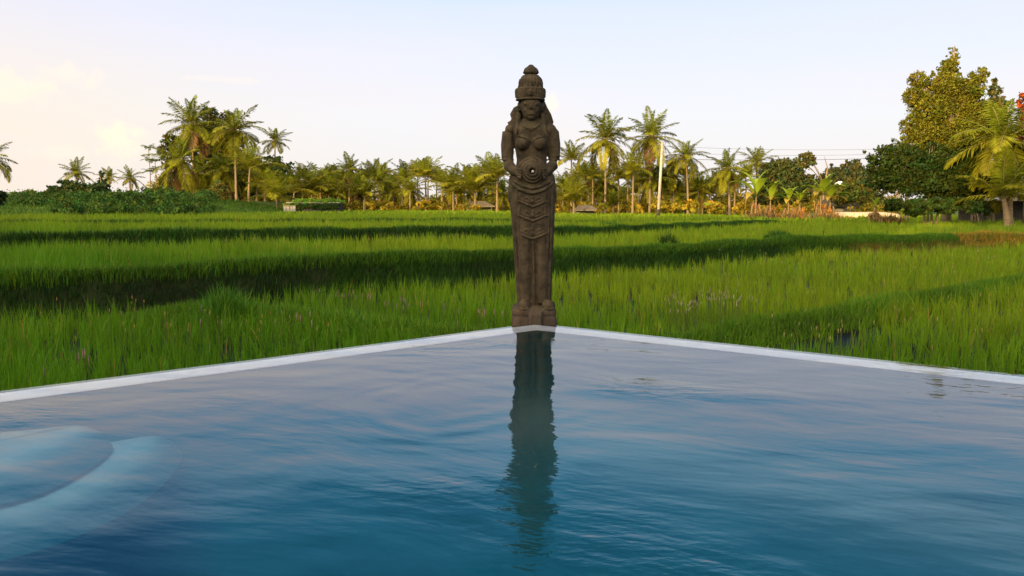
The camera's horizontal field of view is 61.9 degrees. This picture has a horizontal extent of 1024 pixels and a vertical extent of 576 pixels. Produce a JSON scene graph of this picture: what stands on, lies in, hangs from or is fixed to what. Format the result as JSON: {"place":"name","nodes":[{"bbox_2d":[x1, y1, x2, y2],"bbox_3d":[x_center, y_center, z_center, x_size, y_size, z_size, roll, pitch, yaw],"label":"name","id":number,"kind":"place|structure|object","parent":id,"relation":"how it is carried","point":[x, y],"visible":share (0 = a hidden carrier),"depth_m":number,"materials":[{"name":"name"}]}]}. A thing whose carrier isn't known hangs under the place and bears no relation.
{"place":"outdoors","nodes":[
{"label":"outdoors","id":0,"kind":"place"},
{"bbox_2d":[0,197,1023,348],"bbox_3d":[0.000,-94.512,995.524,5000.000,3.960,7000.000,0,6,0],"label":"ground","id":1,"kind":"structure","parent":0,"point":[151,289],"depth_m":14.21,"materials":[{"name":"green plant"}]},
{"bbox_2d":[0,142,17,182],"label":"palm tree","id":2,"kind":"object","parent":1,"relation":"on","point":[7,170],"visible":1,"depth_m":94.65,"materials":[{"name":"green plant"}]},
{"bbox_2d":[45,178,106,193],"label":"spreading tree","id":3,"kind":"object","parent":1,"relation":"on","point":[67,185],"visible":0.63,"depth_m":98.54,"materials":[{"name":"green plant"}]},
{"bbox_2d":[58,157,94,182],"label":"palm tree","id":4,"kind":"object","parent":1,"relation":"on","point":[76,171],"visible":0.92,"depth_m":128.57,"materials":[{"name":"green plant"}]},
{"bbox_2d":[95,170,111,190],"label":"conifer","id":5,"kind":"object","parent":1,"relation":"on","point":[101,180],"visible":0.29,"depth_m":119.01,"materials":[{"name":"green plant"}]},
{"bbox_2d":[94,166,124,188],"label":"palm tree","id":6,"kind":"object","parent":1,"relation":"on","point":[109,177],"visible":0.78,"depth_m":138.54,"materials":[{"name":"green plant"}]},
{"bbox_2d":[3,184,220,215],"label":"mound undergrowth","id":7,"kind":"object","parent":1,"relation":"on","point":[164,201],"visible":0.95,"depth_m":69.86,"materials":[{"name":"green plant"}]},
{"bbox_2d":[113,164,145,191],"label":"palm tree","id":8,"kind":"object","parent":1,"relation":"on","point":[130,179],"visible":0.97,"depth_m":138.69,"materials":[{"name":"green plant"}]},
{"bbox_2d":[139,144,156,187],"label":"areca palm","id":9,"kind":"object","parent":1,"relation":"on","point":[149,159],"visible":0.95,"depth_m":122.74,"materials":[{"name":"green plant"}]},
{"bbox_2d":[141,134,207,191],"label":"palm tree","id":10,"kind":"object","parent":1,"relation":"on","point":[188,180],"visible":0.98,"depth_m":104.44,"materials":[{"name":"green plant"}]},
{"bbox_2d":[154,133,199,192],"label":"broadleaf tree","id":11,"kind":"object","parent":1,"relation":"on","point":[167,148],"visible":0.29,"depth_m":116.05,"materials":[{"name":"green plant"}]},
{"bbox_2d":[159,94,221,192],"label":"palm tree","id":12,"kind":"object","parent":1,"relation":"on","point":[192,115],"visible":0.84,"depth_m":113.55,"materials":[{"name":"green plant"}]},
{"bbox_2d":[172,153,217,192],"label":"palm tree","id":13,"kind":"object","parent":1,"relation":"on","point":[203,184],"visible":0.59,"depth_m":111.35,"materials":[{"name":"green plant"}]},
{"bbox_2d":[204,179,231,200],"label":"shrub","id":14,"kind":"object","parent":1,"relation":"on","point":[223,190],"visible":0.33,"depth_m":94.72,"materials":[{"name":"green plant"}]},
{"bbox_2d":[167,278,270,328],"bbox_3d":[-4.052,0.238,11.905,1.763,0.747,1.192,0,6,0],"label":"grass clump","id":15,"kind":"object","parent":1,"relation":"on","point":[219,304],"visible":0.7,"depth_m":11.93,"materials":[{"name":"green plant"}]},
{"bbox_2d":[199,152,247,199],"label":"palm tree","id":16,"kind":"object","parent":1,"relation":"on","point":[223,174],"visible":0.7,"depth_m":110.27,"materials":[{"name":"green plant"}]},
{"bbox_2d":[188,104,261,200],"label":"broadleaf tree","id":17,"kind":"object","parent":1,"relation":"on","point":[216,114],"visible":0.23,"depth_m":119.72,"materials":[{"name":"green plant"}]},
{"bbox_2d":[196,104,266,199],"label":"palm tree","id":18,"kind":"object","parent":1,"relation":"on","point":[233,126],"visible":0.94,"depth_m":106.05,"materials":[{"name":"green plant"}]},
{"bbox_2d":[218,143,288,201],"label":"palm tree","id":19,"kind":"object","parent":1,"relation":"on","point":[249,160],"visible":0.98,"depth_m":100.84,"materials":[{"name":"green plant"}]},
{"bbox_2d":[237,159,280,200],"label":"palm tree","id":20,"kind":"object","parent":1,"relation":"on","point":[245,194],"visible":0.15,"depth_m":116.21,"materials":[{"name":"green plant"}]},
{"bbox_2d":[237,166,282,201],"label":"palm tree","id":21,"kind":"object","parent":1,"relation":"on","point":[258,178],"visible":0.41,"depth_m":110.72,"materials":[{"name":"green plant"}]},
{"bbox_2d":[241,154,302,200],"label":"broadleaf tree","id":22,"kind":"object","parent":1,"relation":"on","point":[282,168],"visible":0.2,"depth_m":124.42,"materials":[{"name":"green plant"}]},
{"bbox_2d":[244,168,300,208],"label":"palm tree","id":23,"kind":"object","parent":1,"relation":"on","point":[276,190],"visible":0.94,"depth_m":96.51,"materials":[{"name":"green plant"}]},
{"bbox_2d":[257,127,292,157],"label":"palm tree","id":24,"kind":"object","parent":1,"relation":"on","point":[275,139],"visible":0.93,"depth_m":136.05,"materials":[{"name":"green plant"}]},
{"bbox_2d":[273,169,316,200],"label":"palm tree","id":25,"kind":"object","parent":1,"relation":"on","point":[295,181],"visible":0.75,"depth_m":106.88,"materials":[{"name":"green plant"}]},
{"bbox_2d":[292,161,316,194],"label":"palm tree","id":26,"kind":"object","parent":1,"relation":"on","point":[304,169],"visible":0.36,"depth_m":142.01,"materials":[{"name":"green plant"}]},
{"bbox_2d":[287,167,338,198],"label":"palm tree","id":27,"kind":"object","parent":1,"relation":"on","point":[311,179],"visible":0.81,"depth_m":108.72,"materials":[{"name":"green plant"}]},
{"bbox_2d":[286,197,345,211],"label":"field shed","id":28,"kind":"structure","parent":1,"relation":"on","point":[321,204],"depth_m":90.52,"materials":[{"name":"green plant"}]},
{"bbox_2d":[297,161,342,198],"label":"palm tree","id":29,"kind":"object","parent":1,"relation":"on","point":[324,169],"visible":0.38,"depth_m":114.57,"materials":[{"name":"green plant"}]},
{"bbox_2d":[306,171,353,198],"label":"palm tree","id":30,"kind":"object","parent":1,"relation":"on","point":[332,190],"visible":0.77,"depth_m":110.66,"materials":[{"name":"green plant"}]},
{"bbox_2d":[328,151,369,209],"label":"palm tree","id":31,"kind":"object","parent":1,"relation":"on","point":[350,168],"visible":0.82,"depth_m":122.47,"materials":[{"name":"green plant"}]},
{"bbox_2d":[340,171,366,209],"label":"palm tree","id":32,"kind":"object","parent":1,"relation":"on","point":[356,181],"visible":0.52,"depth_m":116.77,"materials":[{"name":"green plant"}]},
{"bbox_2d":[342,175,385,210],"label":"palm tree","id":33,"kind":"object","parent":1,"relation":"on","point":[363,189],"visible":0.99,"depth_m":115.24,"materials":[{"name":"green plant"}]},
{"bbox_2d":[366,166,392,209],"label":"palm tree","id":34,"kind":"object","parent":1,"relation":"on","point":[379,179],"visible":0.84,"depth_m":124.72,"materials":[{"name":"green plant"}]},
{"bbox_2d":[365,158,396,179],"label":"palm tree","id":35,"kind":"object","parent":1,"relation":"on","point":[375,160],"visible":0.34,"depth_m":145.96,"materials":[{"name":"green plant"}]},
{"bbox_2d":[382,174,400,209],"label":"palm tree","id":36,"kind":"object","parent":1,"relation":"on","point":[393,186],"visible":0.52,"depth_m":128.65,"materials":[{"name":"green plant"}]},
{"bbox_2d":[389,167,419,204],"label":"palm tree","id":37,"kind":"object","parent":1,"relation":"on","point":[404,174],"visible":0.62,"depth_m":120.76,"materials":[{"name":"green plant"}]},
{"bbox_2d":[382,159,426,178],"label":"palm tree","id":38,"kind":"object","parent":1,"relation":"on","point":[402,165],"visible":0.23,"depth_m":136.56,"materials":[{"name":"green plant"}]},
{"bbox_2d":[396,178,423,205],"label":"palm tree","id":39,"kind":"object","parent":1,"relation":"on","point":[405,200],"visible":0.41,"depth_m":118.79,"materials":[{"name":"green plant"}]},
{"bbox_2d":[391,175,432,208],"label":"palm tree","id":40,"kind":"object","parent":1,"relation":"on","point":[409,186],"visible":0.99,"depth_m":114.91,"materials":[{"name":"green plant"}]},
{"bbox_2d":[404,158,435,209],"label":"palm tree","id":41,"kind":"object","parent":1,"relation":"on","point":[410,166],"visible":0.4,"depth_m":132.05,"materials":[{"name":"green plant"}]},
{"bbox_2d":[405,156,444,200],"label":"palm tree","id":42,"kind":"object","parent":1,"relation":"on","point":[424,168],"visible":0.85,"depth_m":116.62,"materials":[{"name":"green plant"}]},
{"bbox_2d":[375,257,497,291],"bbox_3d":[-1.530,-0.292,17.243,2.963,0.797,1.376,0,6,0],"label":"grass clump","id":43,"kind":"object","parent":1,"relation":"on","point":[451,282],"visible":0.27,"depth_m":17.24,"materials":[{"name":"green plant"}]},
{"bbox_2d":[419,162,473,210],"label":"palm tree","id":44,"kind":"object","parent":1,"relation":"on","point":[445,184],"visible":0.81,"depth_m":106.45,"materials":[{"name":"green plant"}]},
{"bbox_2d":[459,171,490,200],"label":"palm tree","id":45,"kind":"object","parent":1,"relation":"on","point":[480,194],"visible":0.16,"depth_m":112.09,"materials":[{"name":"green plant"}]},
{"bbox_2d":[445,163,505,204],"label":"palm tree","id":46,"kind":"object","parent":1,"relation":"on","point":[471,183],"visible":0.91,"depth_m":104.48,"materials":[{"name":"green plant"}]},
{"bbox_2d":[462,201,495,210],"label":"thatched hut","id":47,"kind":"object","parent":1,"relation":"on","point":[485,205],"visible":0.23,"depth_m":110.71,"materials":[{"name":"brown plant"}]},
{"bbox_2d":[463,151,515,211],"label":"palm tree","id":48,"kind":"object","parent":1,"relation":"on","point":[496,167],"visible":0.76,"depth_m":102.60,"materials":[{"name":"green plant"}]},
{"bbox_2d":[485,177,509,211],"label":"palm tree","id":49,"kind":"object","parent":1,"relation":"on","point":[503,198],"visible":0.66,"depth_m":111.72,"materials":[{"name":"green plant"}]},
{"bbox_2d":[0,325,1023,575],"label":"swimming pool","id":50,"kind":"structure","parent":1,"relation":"in","point":[508,455],"depth_m":4.96,"materials":[{"name":"liquid"}]},
{"bbox_2d":[371,323,1018,391],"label":"water","id":51,"kind":"structure","parent":50,"relation":"in","point":[447,345],"depth_m":5.65,"materials":[{"name":"blue liquid"}]},
{"bbox_2d":[143,174,904,214],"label":"palm undergrowth","id":52,"kind":"object","parent":1,"relation":"on","point":[740,198],"visible":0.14,"depth_m":133.62,"materials":[{"name":"green plant"}]},
{"bbox_2d":[553,171,575,205],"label":"palm tree","id":53,"kind":"object","parent":1,"relation":"on","point":[558,178],"visible":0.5,"depth_m":121.38,"materials":[{"name":"green plant"}]},
{"bbox_2d":[557,139,591,212],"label":"palm tree","id":54,"kind":"object","parent":1,"relation":"on","point":[572,153],"visible":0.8,"depth_m":118.13,"materials":[{"name":"green plant"}]},
{"bbox_2d":[556,174,594,213],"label":"palm tree","id":55,"kind":"object","parent":1,"relation":"on","point":[573,192],"visible":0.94,"depth_m":98.91,"materials":[{"name":"green plant"}]},
{"bbox_2d":[278,199,878,213],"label":"field edge weeds","id":56,"kind":"object","parent":1,"relation":"on","point":[713,207],"visible":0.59,"depth_m":108.15,"materials":[{"name":"green plant"}]},
{"bbox_2d":[565,160,600,204],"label":"palm tree","id":57,"kind":"object","parent":1,"relation":"on","point":[583,170],"visible":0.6,"depth_m":125.71,"materials":[{"name":"green plant"}]},
{"bbox_2d":[571,205,597,213],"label":"thatched hut","id":58,"kind":"object","parent":1,"relation":"on","point":[586,209],"visible":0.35,"depth_m":102.75,"materials":[{"name":"brown plant"}]},
{"bbox_2d":[572,162,604,200],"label":"palm tree","id":59,"kind":"object","parent":1,"relation":"on","point":[589,183],"visible":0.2,"depth_m":128.85,"materials":[{"name":"green plant"}]},
{"bbox_2d":[573,161,607,206],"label":"palm tree","id":60,"kind":"object","parent":1,"relation":"on","point":[595,173],"visible":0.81,"depth_m":120.78,"materials":[{"name":"green plant"}]},
{"bbox_2d":[583,165,623,212],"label":"palm tree","id":61,"kind":"object","parent":1,"relation":"on","point":[598,187],"visible":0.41,"depth_m":130.26,"materials":[{"name":"green plant"}]},
{"bbox_2d":[575,108,643,212],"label":"palm tree","id":62,"kind":"object","parent":1,"relation":"on","point":[611,152],"visible":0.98,"depth_m":109.89,"materials":[{"name":"green plant"}]},
{"bbox_2d":[595,186,631,212],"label":"palm tree","id":63,"kind":"object","parent":1,"relation":"on","point":[614,199],"visible":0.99,"depth_m":111.18,"materials":[{"name":"green plant"}]},
{"bbox_2d":[599,163,632,213],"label":"palm tree","id":64,"kind":"object","parent":1,"relation":"on","point":[621,175],"visible":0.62,"depth_m":118.31,"materials":[{"name":"green plant"}]},
{"bbox_2d":[605,150,662,213],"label":"palm tree","id":65,"kind":"object","parent":1,"relation":"on","point":[633,166],"visible":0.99,"depth_m":106.67,"materials":[{"name":"green plant"}]},
{"bbox_2d":[622,167,658,212],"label":"palm tree","id":66,"kind":"object","parent":1,"relation":"on","point":[637,175],"visible":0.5,"depth_m":116.59,"materials":[{"name":"green plant"}]},
{"bbox_2d":[624,158,676,205],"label":"palm tree","id":67,"kind":"object","parent":1,"relation":"on","point":[647,185],"visible":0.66,"depth_m":114.55,"materials":[{"name":"green plant"}]},
{"bbox_2d":[624,105,681,212],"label":"palm tree","id":68,"kind":"object","parent":1,"relation":"on","point":[652,143],"visible":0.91,"depth_m":111.76,"materials":[{"name":"green plant"}]},
{"bbox_2d":[656,142,663,215],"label":"utility pole","id":69,"kind":"object","parent":1,"relation":"on","point":[659,186],"visible":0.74,"depth_m":89.23,"materials":[{"name":"concrete"}]},
{"bbox_2d":[655,231,683,243],"bbox_3d":[4.694,-1.405,25.346,1.243,0.738,1.355,-5,7,-40],"label":"grass clump","id":70,"kind":"object","parent":1,"relation":"on","point":[666,239],"visible":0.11,"depth_m":25.24,"materials":[{"name":"green plant"}]},
{"bbox_2d":[657,154,691,213],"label":"palm tree","id":71,"kind":"object","parent":1,"relation":"on","point":[674,186],"visible":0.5,"depth_m":118.53,"materials":[{"name":"green plant"}]},
{"bbox_2d":[663,182,693,213],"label":"palm tree","id":72,"kind":"object","parent":1,"relation":"on","point":[679,199],"visible":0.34,"depth_m":131.66,"materials":[{"name":"green plant"}]},
{"bbox_2d":[663,139,710,213],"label":"palm tree","id":73,"kind":"object","parent":1,"relation":"on","point":[685,163],"visible":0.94,"depth_m":110.50,"materials":[{"name":"green plant"}]},
{"bbox_2d":[677,171,714,213],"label":"palm tree","id":74,"kind":"object","parent":1,"relation":"on","point":[696,183],"visible":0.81,"depth_m":114.96,"materials":[{"name":"green plant"}]},
{"bbox_2d":[684,179,717,214],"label":"palm tree","id":75,"kind":"object","parent":1,"relation":"on","point":[703,197],"visible":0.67,"depth_m":115.55,"materials":[{"name":"green plant"}]},
{"bbox_2d":[698,147,751,214],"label":"palm tree","id":76,"kind":"object","parent":1,"relation":"on","point":[724,174],"visible":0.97,"depth_m":104.65,"materials":[{"name":"green plant"}]},
{"bbox_2d":[712,165,762,213],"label":"palm tree","id":77,"kind":"object","parent":1,"relation":"on","point":[732,188],"visible":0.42,"depth_m":111.72,"materials":[{"name":"green plant"}]},
{"bbox_2d":[732,161,758,213],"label":"palm tree","id":78,"kind":"object","parent":1,"relation":"on","point":[746,165],"visible":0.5,"depth_m":120.09,"materials":[{"name":"green plant"}]},
{"bbox_2d":[729,169,783,214],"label":"banana plant","id":79,"kind":"object","parent":1,"relation":"on","point":[758,183],"visible":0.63,"depth_m":83.40,"materials":[{"name":"green plant"}]},
{"bbox_2d":[737,146,778,177],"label":"palm tree","id":80,"kind":"object","parent":1,"relation":"on","point":[755,159],"visible":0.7,"depth_m":122.33,"materials":[{"name":"green plant"}]},
{"bbox_2d":[757,180,790,215],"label":"banana plant","id":81,"kind":"object","parent":1,"relation":"on","point":[772,190],"visible":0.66,"depth_m":83.48,"materials":[{"name":"green plant"}]},
{"bbox_2d":[751,157,814,212],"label":"broadleaf tree","id":82,"kind":"object","parent":1,"relation":"on","point":[787,172],"visible":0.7,"depth_m":117.75,"materials":[{"name":"green plant"}]},
{"bbox_2d":[777,186,807,216],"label":"banana plant","id":83,"kind":"object","parent":1,"relation":"on","point":[790,192],"visible":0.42,"depth_m":83.43,"materials":[{"name":"green plant"}]},
{"bbox_2d":[792,188,812,215],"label":"banana plant","id":84,"kind":"object","parent":1,"relation":"on","point":[799,197],"visible":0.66,"depth_m":83.46,"materials":[{"name":"green plant"}]},
{"bbox_2d":[795,151,827,199],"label":"broadleaf tree","id":85,"kind":"object","parent":1,"relation":"on","point":[809,160],"visible":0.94,"depth_m":108.70,"materials":[{"name":"green plant"}]},
{"bbox_2d":[803,173,844,215],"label":"banana plant","id":86,"kind":"object","parent":1,"relation":"on","point":[825,182],"visible":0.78,"depth_m":83.26,"materials":[{"name":"green plant"}]},
{"bbox_2d":[742,208,909,224],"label":"dry brush","id":87,"kind":"object","parent":1,"relation":"on","point":[890,218],"visible":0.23,"depth_m":80.03,"materials":[{"name":"brown plant"}]},
{"bbox_2d":[815,180,851,215],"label":"banana plant","id":88,"kind":"object","parent":1,"relation":"on","point":[833,189],"visible":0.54,"depth_m":83.29,"materials":[{"name":"green plant"}]},
{"bbox_2d":[821,198,858,211],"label":"thatched hut","id":89,"kind":"object","parent":1,"relation":"on","point":[841,208],"visible":0.22,"depth_m":97.76,"materials":[{"name":"brown plant"}]},
{"bbox_2d":[812,159,888,211],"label":"broadleaf tree","id":90,"kind":"object","parent":1,"relation":"on","point":[843,172],"visible":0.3,"depth_m":113.25,"materials":[{"name":"green plant"}]},
{"bbox_2d":[835,212,899,217],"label":"earth bank","id":91,"kind":"structure","parent":1,"relation":"on","point":[855,214],"depth_m":90.31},
{"bbox_2d":[825,178,875,211],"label":"bushy tree","id":92,"kind":"object","parent":91,"relation":"on","point":[856,189],"visible":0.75,"depth_m":93.00,"materials":[{"name":"green plant"}]},
{"bbox_2d":[865,197,883,219],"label":"banana plant","id":93,"kind":"object","parent":1,"relation":"on","point":[875,202],"visible":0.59,"depth_m":71.54,"materials":[{"name":"green plant"}]},
{"bbox_2d":[862,139,994,225],"bbox_3d":[27.158,-6.705,55.674,8.867,6.048,4.103,0,6,0],"label":"bushy tree","id":94,"kind":"object","parent":1,"relation":"on","point":[909,170],"visible":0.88,"depth_m":54.87,"materials":[{"name":"green plant"}]},
{"bbox_2d":[882,195,993,217],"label":"shade weeds","id":95,"kind":"object","parent":1,"relation":"on","point":[914,207],"visible":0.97,"depth_m":52.35,"materials":[{"name":"green plant"}]},
{"bbox_2d":[898,46,1008,222],"bbox_3d":[31.791,-10.781,61.751,8.327,12.997,4.499,0,6,0],"label":"broadleaf tree","id":96,"kind":"object","parent":1,"relation":"on","point":[949,97],"visible":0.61,"depth_m":60.49,"materials":[{"name":"green plant"}]},
{"bbox_2d":[953,162,999,222],"bbox_3d":[32.111,-6.570,59.704,3.955,5.021,3.407,-3,6,-32],"label":"bushy tree","id":97,"kind":"object","parent":1,"relation":"on","point":[973,217],"visible":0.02,"depth_m":59.73,"materials":[{"name":"green plant"}]},
{"bbox_2d":[943,98,1023,224],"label":"palm tree","id":98,"kind":"object","parent":1,"relation":"on","point":[1004,134],"visible":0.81,"depth_m":52.90,"materials":[{"name":"green plant"}]},
{"bbox_2d":[944,146,1023,226],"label":"palm tree","id":99,"kind":"object","parent":1,"relation":"on","point":[1005,189],"visible":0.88,"depth_m":51.31,"materials":[{"name":"green plant"}]},
{"bbox_2d":[958,192,1022,221],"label":"dark pavilion","id":100,"kind":"structure","parent":1,"relation":"on","point":[1017,210],"depth_m":66.75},
{"bbox_2d":[987,77,1009,220],"bbox_3d":[37.043,-10.335,65.351,1.790,11.408,1.724,-5,7,-41],"label":"feathery tree","id":101,"kind":"object","parent":1,"relation":"on","point":[993,92],"visible":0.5,"depth_m":64.75,"materials":[{"name":"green plant"}]},
{"bbox_2d":[1013,92,1023,222],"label":"broadleaf tree","id":102,"kind":"object","parent":1,"relation":"on","point":[1019,102],"visible":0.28,"depth_m":57.12,"materials":[{"name":"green plant"}]},
{"bbox_2d":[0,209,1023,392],"bbox_3d":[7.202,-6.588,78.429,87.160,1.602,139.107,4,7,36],"label":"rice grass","id":103,"kind":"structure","parent":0,"point":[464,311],"depth_m":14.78,"materials":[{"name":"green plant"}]},
{"bbox_2d":[0,0,1023,202],"label":"sky","id":104,"kind":"structure","parent":0,"point":[93,80],"materials":[{"name":"white"}]},
{"bbox_2d":[2,248,1023,389],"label":"paddy water","id":105,"kind":"structure","parent":0,"point":[846,337],"depth_m":11.21,"materials":[{"name":"black liquid"}]},
{"bbox_2d":[501,64,560,327],"bbox_3d":[0.151,-0.321,6.956,0.486,2.945,0.430,0,6,0],"label":"stone statue","id":106,"kind":"object","parent":105,"relation":"in","point":[530,134],"visible":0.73,"depth_m":6.84,"materials":[{"name":"brown stone"}]},
{"bbox_2d":[42,246,1020,387],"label":"wildflowers","id":107,"kind":"object","parent":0,"point":[718,307],"visible":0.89,"depth_m":10.09,"materials":[{"name":"green plant"}]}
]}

